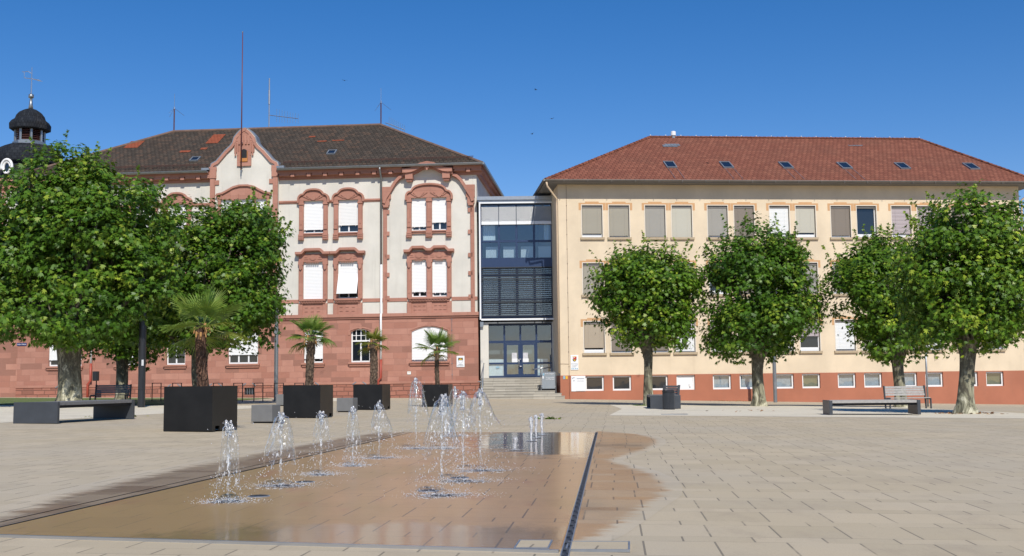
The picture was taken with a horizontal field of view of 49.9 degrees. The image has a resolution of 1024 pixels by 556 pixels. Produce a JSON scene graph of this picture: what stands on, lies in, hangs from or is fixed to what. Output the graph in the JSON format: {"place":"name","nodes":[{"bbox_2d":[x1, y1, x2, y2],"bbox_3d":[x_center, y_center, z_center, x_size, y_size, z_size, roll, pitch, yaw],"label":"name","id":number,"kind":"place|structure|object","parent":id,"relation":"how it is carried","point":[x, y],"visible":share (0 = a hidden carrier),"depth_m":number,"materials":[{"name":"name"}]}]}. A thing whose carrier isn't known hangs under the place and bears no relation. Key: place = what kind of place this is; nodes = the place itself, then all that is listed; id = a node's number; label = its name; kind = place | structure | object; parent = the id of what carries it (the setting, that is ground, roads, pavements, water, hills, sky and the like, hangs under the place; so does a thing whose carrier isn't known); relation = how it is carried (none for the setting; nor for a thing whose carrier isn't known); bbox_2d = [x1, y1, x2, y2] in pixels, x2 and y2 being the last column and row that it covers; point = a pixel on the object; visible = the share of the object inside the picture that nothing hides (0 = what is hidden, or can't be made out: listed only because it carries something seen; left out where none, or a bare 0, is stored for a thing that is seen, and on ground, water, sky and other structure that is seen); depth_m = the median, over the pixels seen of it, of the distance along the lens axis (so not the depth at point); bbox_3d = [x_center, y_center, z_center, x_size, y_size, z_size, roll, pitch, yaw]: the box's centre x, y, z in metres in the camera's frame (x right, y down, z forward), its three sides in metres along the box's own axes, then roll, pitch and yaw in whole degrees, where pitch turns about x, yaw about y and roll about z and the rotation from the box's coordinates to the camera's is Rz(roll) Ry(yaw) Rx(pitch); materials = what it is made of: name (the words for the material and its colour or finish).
{"place":"outdoors","nodes":[
{"label":"outdoors","id":0,"kind":"place"},
{"bbox_2d":[0,405,250,422],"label":"gravel bed","id":1,"kind":"object","parent":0,"point":[6,413],"visible":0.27,"depth_m":39.68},
{"bbox_2d":[0,130,190,400],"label":"plane tree","id":2,"kind":"object","parent":1,"relation":"on","point":[80,249],"visible":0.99,"depth_m":45.86,"materials":[{"name":"green plant"}]},
{"bbox_2d":[138,268,146,406],"bbox_3d":[-15.633,2.409,46.598,0.420,6.300,0.414,-1,-5,0],"label":"lamp post","id":3,"kind":"object","parent":1,"relation":"on","point":[142,363],"visible":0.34,"depth_m":46.39,"materials":[{"name":"metal"}]},
{"bbox_2d":[0,398,267,404],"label":"lawn","id":4,"kind":"structure","parent":0,"point":[11,401],"depth_m":62.79,"materials":[{"name":"green plant"}]},
{"bbox_2d":[89,384,131,399],"bbox_3d":[-19.325,5.604,53.013,1.830,0.950,0.670,-1,-5,8],"label":"slat bench","id":5,"kind":"object","parent":4,"relation":"on","point":[113,388],"visible":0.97,"depth_m":53.25,"materials":[{"name":"grey wood"}]},
{"bbox_2d":[81,314,174,399],"bbox_3d":[-20.868,2.584,59.093,7.238,8.411,6.420,-1,-5,0],"label":"plane tree","id":6,"kind":"object","parent":4,"relation":"on","point":[122,358],"visible":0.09,"depth_m":58.49,"materials":[{"name":"green plant"}]},
{"bbox_2d":[0,432,594,549],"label":"fountain floor","id":7,"kind":"structure","parent":0,"point":[369,504],"depth_m":9.51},
{"bbox_2d":[184,420,271,503],"bbox_3d":[-2.456,1.608,9.693,0.835,0.717,0.738,-1,-5,0],"label":"water jet","id":8,"kind":"object","parent":7,"relation":"on","point":[231,500],"visible":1,"depth_m":9.68,"materials":[{"name":"white"}]},
{"bbox_2d":[226,412,337,489],"bbox_3d":[-2.327,1.728,11.146,1.248,0.752,1.086,-4,-6,28],"label":"water jet","id":9,"kind":"object","parent":7,"relation":"on","point":[281,419],"visible":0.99,"depth_m":11.15,"materials":[{"name":"white"}]},
{"bbox_2d":[285,411,356,475],"bbox_3d":[-2.169,1.870,12.505,0.834,0.727,0.734,-3,-6,25],"label":"water jet","id":10,"kind":"object","parent":7,"relation":"on","point":[321,417],"visible":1,"depth_m":12.50,"materials":[{"name":"white"}]},
{"bbox_2d":[329,406,381,466],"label":"water jet","id":11,"kind":"object","parent":7,"relation":"on","point":[352,409],"visible":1,"depth_m":13.81,"materials":[{"name":"white"}]},
{"bbox_2d":[344,400,413,458],"bbox_3d":[-1.803,2.095,15.294,1.093,0.806,1.074,-1,-5,0],"label":"water jet","id":12,"kind":"object","parent":7,"relation":"on","point":[379,407],"visible":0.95,"depth_m":15.27,"materials":[{"name":"white"}]},
{"bbox_2d":[383,377,457,449],"bbox_3d":[-1.512,2.140,17.459,1.515,1.125,1.010,0,-5,-9],"label":"water jet","id":13,"kind":"object","parent":7,"relation":"on","point":[419,447],"visible":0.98,"depth_m":17.48,"materials":[{"name":"white"}]},
{"bbox_2d":[415,394,468,448],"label":"water jet","id":14,"kind":"object","parent":7,"relation":"on","point":[445,397],"visible":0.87,"depth_m":17.47,"materials":[{"name":"white"}]},
{"bbox_2d":[431,386,475,436],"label":"water jet","id":15,"kind":"object","parent":7,"relation":"on","point":[455,392],"visible":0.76,"depth_m":21.47,"materials":[{"name":"white"}]},
{"bbox_2d":[404,394,504,499],"bbox_3d":[-0.638,1.547,10.217,1.163,0.938,0.983,-1,-5,0],"label":"water jet","id":16,"kind":"object","parent":7,"relation":"on","point":[432,494],"visible":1,"depth_m":10.22,"materials":[{"name":"white"}]},
{"bbox_2d":[417,391,523,484],"bbox_3d":[-0.584,1.683,11.738,1.407,0.960,0.949,-1,-5,0],"label":"water jet","id":17,"kind":"object","parent":7,"relation":"on","point":[465,480],"visible":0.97,"depth_m":11.70,"materials":[{"name":"white"}]},
{"bbox_2d":[429,388,534,473],"bbox_3d":[-0.347,1.799,13.089,1.586,0.978,1.093,-1,-5,0],"label":"water jet","id":18,"kind":"object","parent":7,"relation":"on","point":[480,401],"visible":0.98,"depth_m":13.09,"materials":[{"name":"white"}]},
{"bbox_2d":[514,540,552,548],"bbox_3d":[0.140,1.718,7.084,0.224,0.017,0.354,-1,-5,6],"label":"inspection lid","id":19,"kind":"object","parent":7,"relation":"on","point":[533,544],"visible":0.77,"depth_m":7.07,"materials":[{"name":"stone"}]},
{"bbox_2d":[0,397,1023,555],"bbox_3d":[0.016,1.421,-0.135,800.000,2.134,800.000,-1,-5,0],"label":"plaza paving","id":20,"kind":"structure","parent":0,"point":[817,486],"depth_m":13.48,"materials":[{"name":"stone"}]},
{"bbox_2d":[0,70,60,396],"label":"corner tower","id":21,"kind":"structure","parent":20,"relation":"on","point":[27,124],"depth_m":80.00,"materials":[{"name":"red stone"}]},
{"bbox_2d":[13,399,134,423],"bbox_3d":[-11.790,3.604,29.867,1.250,0.540,3.730,-2,-6,11],"label":"bench","id":22,"kind":"object","parent":20,"relation":"on","point":[35,412],"visible":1,"depth_m":28.32,"materials":[{"name":"concrete"}]},
{"bbox_2d":[163,386,237,431],"bbox_3d":[-6.785,2.858,24.028,1.140,0.985,1.140,-2,-6,13],"label":"planter box","id":23,"kind":"object","parent":20,"relation":"on","point":[200,408],"visible":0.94,"depth_m":23.52,"materials":[{"name":"metal"}]},
{"bbox_2d":[158,282,250,385],"bbox_3d":[-6.780,1.322,24.140,1.985,2.501,2.036,-1,-5,0],"label":"fan palm","id":24,"kind":"object","parent":23,"relation":"in","point":[206,304],"visible":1,"depth_m":24.06,"materials":[{"name":"green plant"}]},
{"bbox_2d":[0,432,410,526],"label":"edge groove","id":25,"kind":"object","parent":20,"relation":"on","point":[179,485],"visible":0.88,"depth_m":11.04},
{"bbox_2d":[124,186,296,385],"bbox_3d":[-14.914,0.884,53.439,8.731,10.728,7.747,-1,-5,0],"label":"plane tree","id":26,"kind":"object","parent":20,"relation":"on","point":[246,229],"visible":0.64,"depth_m":51.96,"materials":[{"name":"green plant"}]},
{"bbox_2d":[12,123,503,397],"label":"sandstone house","id":27,"kind":"structure","parent":20,"relation":"on","point":[385,225],"depth_m":75.99,"materials":[{"name":"paint"}]},
{"bbox_2d":[45,345,82,369],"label":"window","id":28,"kind":"structure","parent":27,"relation":"in","point":[52,354],"depth_m":77.26,"materials":[{"name":"glass"}]},
{"bbox_2d":[163,336,186,368],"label":"window","id":29,"kind":"structure","parent":27,"relation":"in","point":[172,362],"depth_m":76.51,"materials":[{"name":"white paint"}]},
{"bbox_2d":[240,31,242,169],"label":"flagpole","id":30,"kind":"object","parent":27,"relation":"attached to","point":[241,168],"visible":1,"depth_m":77.04,"materials":[{"name":"metal"}]},
{"bbox_2d":[225,330,259,367],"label":"window","id":31,"kind":"structure","parent":27,"relation":"in","point":[236,359],"depth_m":76.04,"materials":[{"name":"white paint"}]},
{"bbox_2d":[268,78,297,126],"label":"mast antenna","id":32,"kind":"object","parent":27,"relation":"on","point":[279,116],"visible":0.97,"depth_m":84.72,"materials":[{"name":"paint"}]},
{"bbox_2d":[301,329,324,366],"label":"window","id":33,"kind":"structure","parent":27,"relation":"in","point":[318,355],"depth_m":75.54,"materials":[{"name":"white paint"}]},
{"bbox_2d":[304,201,322,232],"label":"window","id":34,"kind":"structure","parent":27,"relation":"in","point":[313,210],"depth_m":76.56,"materials":[{"name":"white paint"}]},
{"bbox_2d":[304,263,322,298],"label":"window","id":35,"kind":"structure","parent":27,"relation":"in","point":[313,272],"depth_m":76.11,"materials":[{"name":"white paint"}]},
{"bbox_2d":[336,262,357,297],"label":"window","id":36,"kind":"structure","parent":27,"relation":"in","point":[347,285],"depth_m":75.84,"materials":[{"name":"white paint"}]},
{"bbox_2d":[339,200,357,231],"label":"window","id":37,"kind":"structure","parent":27,"relation":"in","point":[348,209],"depth_m":76.34,"materials":[{"name":"white paint"}]},
{"bbox_2d":[348,325,371,365],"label":"window","id":38,"kind":"structure","parent":27,"relation":"in","point":[358,335],"depth_m":75.41,"materials":[{"name":"white paint"}]},
{"bbox_2d":[412,198,425,230],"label":"window","id":39,"kind":"structure","parent":27,"relation":"in","point":[418,204],"depth_m":75.89,"materials":[{"name":"white paint"}]},
{"bbox_2d":[412,260,426,296],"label":"window","id":40,"kind":"structure","parent":27,"relation":"in","point":[419,268],"depth_m":75.47,"materials":[{"name":"white paint"}]},
{"bbox_2d":[409,322,449,364],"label":"window","id":41,"kind":"structure","parent":27,"relation":"in","point":[418,335],"depth_m":74.90,"materials":[{"name":"white paint"}]},
{"bbox_2d":[432,197,446,229],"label":"window","id":42,"kind":"structure","parent":27,"relation":"in","point":[439,205],"depth_m":75.78,"materials":[{"name":"white paint"}]},
{"bbox_2d":[432,260,446,296],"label":"window","id":43,"kind":"structure","parent":27,"relation":"in","point":[439,268],"depth_m":75.34,"materials":[{"name":"white paint"}]},
{"bbox_2d":[251,404,279,422],"bbox_3d":[-6.401,3.548,28.630,0.570,0.500,0.570,-2,-6,10],"label":"stone cube","id":44,"kind":"object","parent":20,"relation":"on","point":[264,413],"visible":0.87,"depth_m":28.37,"materials":[{"name":"stone"}]},
{"bbox_2d":[274,310,278,400],"bbox_3d":[-13.254,4.062,61.907,0.322,5.900,0.319,-1,-5,0],"label":"lamp post","id":45,"kind":"object","parent":20,"relation":"on","point":[276,364],"visible":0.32,"depth_m":61.76,"materials":[{"name":"metal"}]},
{"bbox_2d":[0,534,558,552],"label":"edge strip","id":46,"kind":"object","parent":20,"relation":"on","point":[289,543],"visible":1,"depth_m":7.11,"materials":[{"name":"stone"}]},
{"bbox_2d":[0,431,581,525],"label":"wet paving","id":47,"kind":"structure","parent":20,"relation":"on","point":[109,487],"depth_m":12.06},
{"bbox_2d":[283,385,332,417],"bbox_3d":[-6.093,3.706,32.963,1.140,0.985,1.140,-2,-5,10],"label":"planter box","id":48,"kind":"object","parent":20,"relation":"on","point":[305,401],"visible":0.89,"depth_m":32.43,"materials":[{"name":"metal"}]},
{"bbox_2d":[285,314,336,384],"bbox_3d":[-6.042,2.223,33.088,1.528,2.394,1.488,-1,-5,0],"label":"fan palm","id":49,"kind":"object","parent":48,"relation":"in","point":[309,343],"visible":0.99,"depth_m":33.01,"materials":[{"name":"green plant"}]},
{"bbox_2d":[337,398,357,411],"bbox_3d":[-5.854,4.525,39.091,0.590,0.530,0.590,-2,-5,9],"label":"stone cube","id":50,"kind":"object","parent":20,"relation":"on","point":[345,404],"visible":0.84,"depth_m":38.82,"materials":[{"name":"grey concrete"}]},
{"bbox_2d":[353,384,389,409],"bbox_3d":[-5.397,4.602,42.416,1.140,0.985,1.140,-2,-5,9],"label":"planter box","id":51,"kind":"object","parent":20,"relation":"on","point":[368,396],"visible":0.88,"depth_m":41.88,"materials":[{"name":"metal"}]},
{"bbox_2d":[354,327,388,384],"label":"fan palm","id":52,"kind":"object","parent":51,"relation":"in","point":[373,346],"visible":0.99,"depth_m":42.45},
{"bbox_2d":[422,384,452,406],"bbox_3d":[-3.229,5.109,47.761,1.140,0.985,1.140,-1,-5,6],"label":"planter box","id":53,"kind":"object","parent":20,"relation":"on","point":[432,392],"visible":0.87,"depth_m":47.21,"materials":[{"name":"metal"}]},
{"bbox_2d":[412,327,460,383],"bbox_3d":[-3.284,3.466,47.916,2.102,2.726,2.104,-1,-5,0],"label":"fan palm","id":54,"kind":"object","parent":53,"relation":"in","point":[439,339],"visible":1,"depth_m":47.84,"materials":[{"name":"green plant"}]},
{"bbox_2d":[477,196,564,398],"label":"glazed link","id":55,"kind":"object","parent":20,"relation":"on","point":[517,351],"visible":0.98,"depth_m":74.93,"materials":[{"name":"glass"}]},
{"bbox_2d":[505,343,521,376],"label":"door","id":56,"kind":"structure","parent":55,"relation":"in","point":[514,355],"depth_m":74.71,"materials":[{"name":"blue metal"}]},
{"bbox_2d":[521,343,535,375],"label":"door","id":57,"kind":"structure","parent":55,"relation":"in","point":[524,356],"depth_m":74.71,"materials":[{"name":"blue metal"}]},
{"bbox_2d":[539,372,555,390],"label":"wheelchair lift","id":58,"kind":"object","parent":55,"relation":"on","point":[548,380],"visible":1,"depth_m":70.72,"materials":[{"name":"metal"}]},
{"bbox_2d":[560,432,597,555],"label":"drain channel","id":59,"kind":"object","parent":20,"relation":"on","point":[569,536],"visible":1,"depth_m":8.99,"materials":[{"name":"metal"}]},
{"bbox_2d":[566,541,629,551],"bbox_3d":[0.550,1.712,7.019,0.404,0.017,0.364,-1,-5,6],"label":"inspection lid","id":60,"kind":"object","parent":20,"relation":"on","point":[600,546],"visible":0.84,"depth_m":6.98,"materials":[{"name":"metal"}]},
{"bbox_2d":[559,431,682,550],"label":"wet paving","id":61,"kind":"structure","parent":20,"relation":"on","point":[621,497],"depth_m":10.82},
{"bbox_2d":[772,356,776,401],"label":"lamp post","id":62,"kind":"object","parent":20,"relation":"on","point":[774,382],"visible":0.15,"depth_m":68.09,"materials":[{"name":"metal"}]},
{"bbox_2d":[533,135,1023,404],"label":"yellow block","id":63,"kind":"structure","parent":20,"relation":"on","point":[826,192],"depth_m":72.60,"materials":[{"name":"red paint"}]},
{"bbox_2d":[571,355,578,369],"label":"office plaque","id":64,"kind":"object","parent":63,"relation":"attached to","point":[574,362],"visible":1,"depth_m":70.71,"materials":[{"name":"white plastic"}]},
{"bbox_2d":[571,376,585,390],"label":"notice board","id":65,"kind":"object","parent":63,"relation":"attached to","point":[577,383],"visible":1,"depth_m":70.56,"materials":[{"name":"white plastic"}]},
{"bbox_2d":[579,202,604,239],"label":"window","id":66,"kind":"structure","parent":63,"relation":"in","point":[591,212],"depth_m":71.84,"materials":[{"name":"white paint"}]},
{"bbox_2d":[580,259,605,296],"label":"window","id":67,"kind":"structure","parent":63,"relation":"in","point":[586,272],"depth_m":71.45,"materials":[{"name":"white paint"}]},
{"bbox_2d":[581,318,606,354],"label":"window","id":68,"kind":"structure","parent":63,"relation":"in","point":[593,344],"depth_m":71.12,"materials":[{"name":"white paint"}]},
{"bbox_2d":[585,376,603,390],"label":"basement window","id":69,"kind":"structure","parent":63,"relation":"in","point":[593,383],"depth_m":70.86,"materials":[{"name":"white paint"}]},
{"bbox_2d":[606,202,631,239],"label":"window","id":70,"kind":"structure","parent":63,"relation":"in","point":[618,213],"depth_m":71.98,"materials":[{"name":"white paint"}]},
{"bbox_2d":[609,319,632,354],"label":"window","id":71,"kind":"structure","parent":63,"relation":"in","point":[615,350],"depth_m":71.21,"materials":[{"name":"white paint"}]},
{"bbox_2d":[613,376,630,390],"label":"basement window","id":72,"kind":"structure","parent":63,"relation":"in","point":[620,383],"depth_m":71.02,"materials":[{"name":"glass"}]},
{"bbox_2d":[642,202,667,239],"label":"window","id":73,"kind":"structure","parent":63,"relation":"in","point":[654,216],"depth_m":72.19,"materials":[{"name":"white paint"}]},
{"bbox_2d":[652,375,667,389],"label":"basement window","id":74,"kind":"structure","parent":63,"relation":"in","point":[658,381],"depth_m":71.24,"materials":[{"name":"white paint"}]},
{"bbox_2d":[652,334,670,354],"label":"window","id":75,"kind":"structure","parent":63,"relation":"in","point":[660,351],"depth_m":71.39,"materials":[{"name":"white paint"}]},
{"bbox_2d":[668,202,694,239],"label":"window","id":76,"kind":"structure","parent":63,"relation":"in","point":[681,229],"depth_m":72.33,"materials":[{"name":"white paint"}]},
{"bbox_2d":[673,318,697,353],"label":"window","id":77,"kind":"structure","parent":63,"relation":"in","point":[692,346],"depth_m":71.59,"materials":[{"name":"white paint"}]},
{"bbox_2d":[676,375,694,389],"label":"basement window","id":78,"kind":"structure","parent":63,"relation":"in","point":[686,382],"depth_m":71.36,"materials":[{"name":"white paint"}]},
{"bbox_2d":[704,202,730,239],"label":"window","id":79,"kind":"structure","parent":63,"relation":"in","point":[715,224],"depth_m":72.54,"materials":[{"name":"white paint"}]},
{"bbox_2d":[713,374,730,388],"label":"basement window","id":80,"kind":"structure","parent":63,"relation":"in","point":[719,381],"depth_m":71.69,"materials":[{"name":"glass"}]},
{"bbox_2d":[731,202,756,239],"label":"window","id":81,"kind":"structure","parent":63,"relation":"in","point":[738,208],"depth_m":72.72,"materials":[{"name":"white paint"}]},
{"bbox_2d":[740,374,751,388],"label":"basement window","id":82,"kind":"structure","parent":63,"relation":"in","point":[745,379],"depth_m":71.85,"materials":[{"name":"glass"}]},
{"bbox_2d":[766,202,791,239],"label":"window","id":83,"kind":"structure","parent":63,"relation":"in","point":[781,208],"depth_m":72.93,"materials":[{"name":"white paint"}]},
{"bbox_2d":[776,374,792,388],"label":"basement window","id":84,"kind":"structure","parent":63,"relation":"in","point":[783,380],"depth_m":72.06,"materials":[{"name":"glass"}]},
{"bbox_2d":[792,202,818,239],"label":"window","id":85,"kind":"structure","parent":63,"relation":"in","point":[804,211],"depth_m":73.07,"materials":[{"name":"white paint"}]},
{"bbox_2d":[800,259,820,294],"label":"window","id":86,"kind":"structure","parent":63,"relation":"in","point":[813,262],"depth_m":72.75,"materials":[{"name":"white paint"}]},
{"bbox_2d":[799,319,822,352],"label":"window","id":87,"kind":"structure","parent":63,"relation":"in","point":[810,344],"depth_m":72.42,"materials":[{"name":"white paint"}]},
{"bbox_2d":[802,374,819,387],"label":"basement window","id":88,"kind":"structure","parent":63,"relation":"in","point":[808,380],"depth_m":72.20,"materials":[{"name":"glass"}]},
{"bbox_2d":[827,202,853,239],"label":"window","id":89,"kind":"structure","parent":63,"relation":"in","point":[839,211],"depth_m":73.27,"materials":[{"name":"white paint"}]},
{"bbox_2d":[832,316,858,352],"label":"window","id":90,"kind":"structure","parent":63,"relation":"in","point":[841,346],"depth_m":72.54,"materials":[{"name":"white paint"}]},
{"bbox_2d":[838,373,854,387],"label":"basement window","id":91,"kind":"structure","parent":63,"relation":"in","point":[845,380],"depth_m":72.42,"materials":[{"name":"glass"}]},
{"bbox_2d":[853,202,879,239],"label":"window","id":92,"kind":"structure","parent":63,"relation":"in","point":[865,211],"depth_m":73.54,"materials":[{"name":"white paint"}]},
{"bbox_2d":[864,373,881,387],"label":"basement window","id":93,"kind":"structure","parent":63,"relation":"in","point":[870,379],"depth_m":72.58,"materials":[{"name":"white paint"}]},
{"bbox_2d":[888,202,913,239],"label":"window","id":94,"kind":"structure","parent":63,"relation":"in","point":[897,217],"depth_m":73.65,"materials":[{"name":"white paint"}]},
{"bbox_2d":[904,372,916,385],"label":"basement window","id":95,"kind":"structure","parent":63,"relation":"in","point":[910,378],"depth_m":72.81,"materials":[{"name":"glass"}]},
{"bbox_2d":[914,202,937,237],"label":"window","id":96,"kind":"structure","parent":63,"relation":"in","point":[925,204],"depth_m":73.79,"materials":[{"name":"white paint"}]},
{"bbox_2d":[925,372,942,386],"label":"basement window","id":97,"kind":"structure","parent":63,"relation":"in","point":[934,378],"depth_m":72.93,"materials":[{"name":"glass"}]},
{"bbox_2d":[986,371,1002,385],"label":"basement window","id":98,"kind":"structure","parent":63,"relation":"in","point":[992,378],"depth_m":73.31,"materials":[{"name":"glass"}]},
{"bbox_2d":[0,0,1023,228],"label":"sky","id":99,"kind":"structure","parent":0,"point":[461,76],"materials":[{"name":"blue"}]},
{"bbox_2d":[611,405,1023,417],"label":"gravel bed","id":100,"kind":"object","parent":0,"point":[804,411],"visible":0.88,"depth_m":38.44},
{"bbox_2d":[584,230,709,404],"bbox_3d":[6.340,1.912,51.687,6.174,8.404,5.965,-1,-5,0],"label":"plane tree","id":101,"kind":"object","parent":100,"relation":"on","point":[642,289],"visible":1,"depth_m":50.67,"materials":[{"name":"green plant"}]},
{"bbox_2d":[647,394,680,408],"bbox_3d":[6.208,5.068,45.211,1.200,0.540,2.880,-1,-5,4],"label":"bench","id":102,"kind":"object","parent":100,"relation":"on","point":[654,401],"visible":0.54,"depth_m":43.80,"materials":[{"name":"metal"}]},
{"bbox_2d":[662,390,674,409],"bbox_3d":[6.095,4.740,42.837,0.490,0.760,0.490,-1,-5,0],"label":"litter bin","id":103,"kind":"object","parent":100,"relation":"on","point":[668,397],"visible":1,"depth_m":42.65,"materials":[{"name":"metal"}]},
{"bbox_2d":[679,209,834,405],"bbox_3d":[11.526,1.431,51.899,7.354,9.457,6.621,-1,-5,0],"label":"plane tree","id":104,"kind":"object","parent":100,"relation":"on","point":[772,315],"visible":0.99,"depth_m":50.58,"materials":[{"name":"green plant"}]},
{"bbox_2d":[822,399,920,414],"bbox_3d":[11.676,4.202,35.831,2.840,0.470,1.250,-1,-5,6],"label":"lounger bench","id":105,"kind":"object","parent":100,"relation":"on","point":[914,406],"visible":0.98,"depth_m":35.34,"materials":[{"name":"metal"}]},
{"bbox_2d":[805,222,942,406],"bbox_3d":[16.937,1.690,50.193,6.680,8.667,5.391,-1,-5,0],"label":"plane tree","id":106,"kind":"object","parent":100,"relation":"on","point":[857,276],"visible":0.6,"depth_m":49.14,"materials":[{"name":"green plant"}]},
{"bbox_2d":[883,385,931,408],"bbox_3d":[16.302,4.914,45.406,1.760,0.950,0.670,0,-5,-4],"label":"slat bench","id":107,"kind":"object","parent":100,"relation":"on","point":[909,391],"visible":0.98,"depth_m":45.64,"materials":[{"name":"grey wood"}]},
{"bbox_2d":[870,179,1023,413],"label":"plane tree","id":108,"kind":"object","parent":100,"relation":"on","point":[970,296],"visible":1,"depth_m":36.62,"materials":[{"name":"green plant"}]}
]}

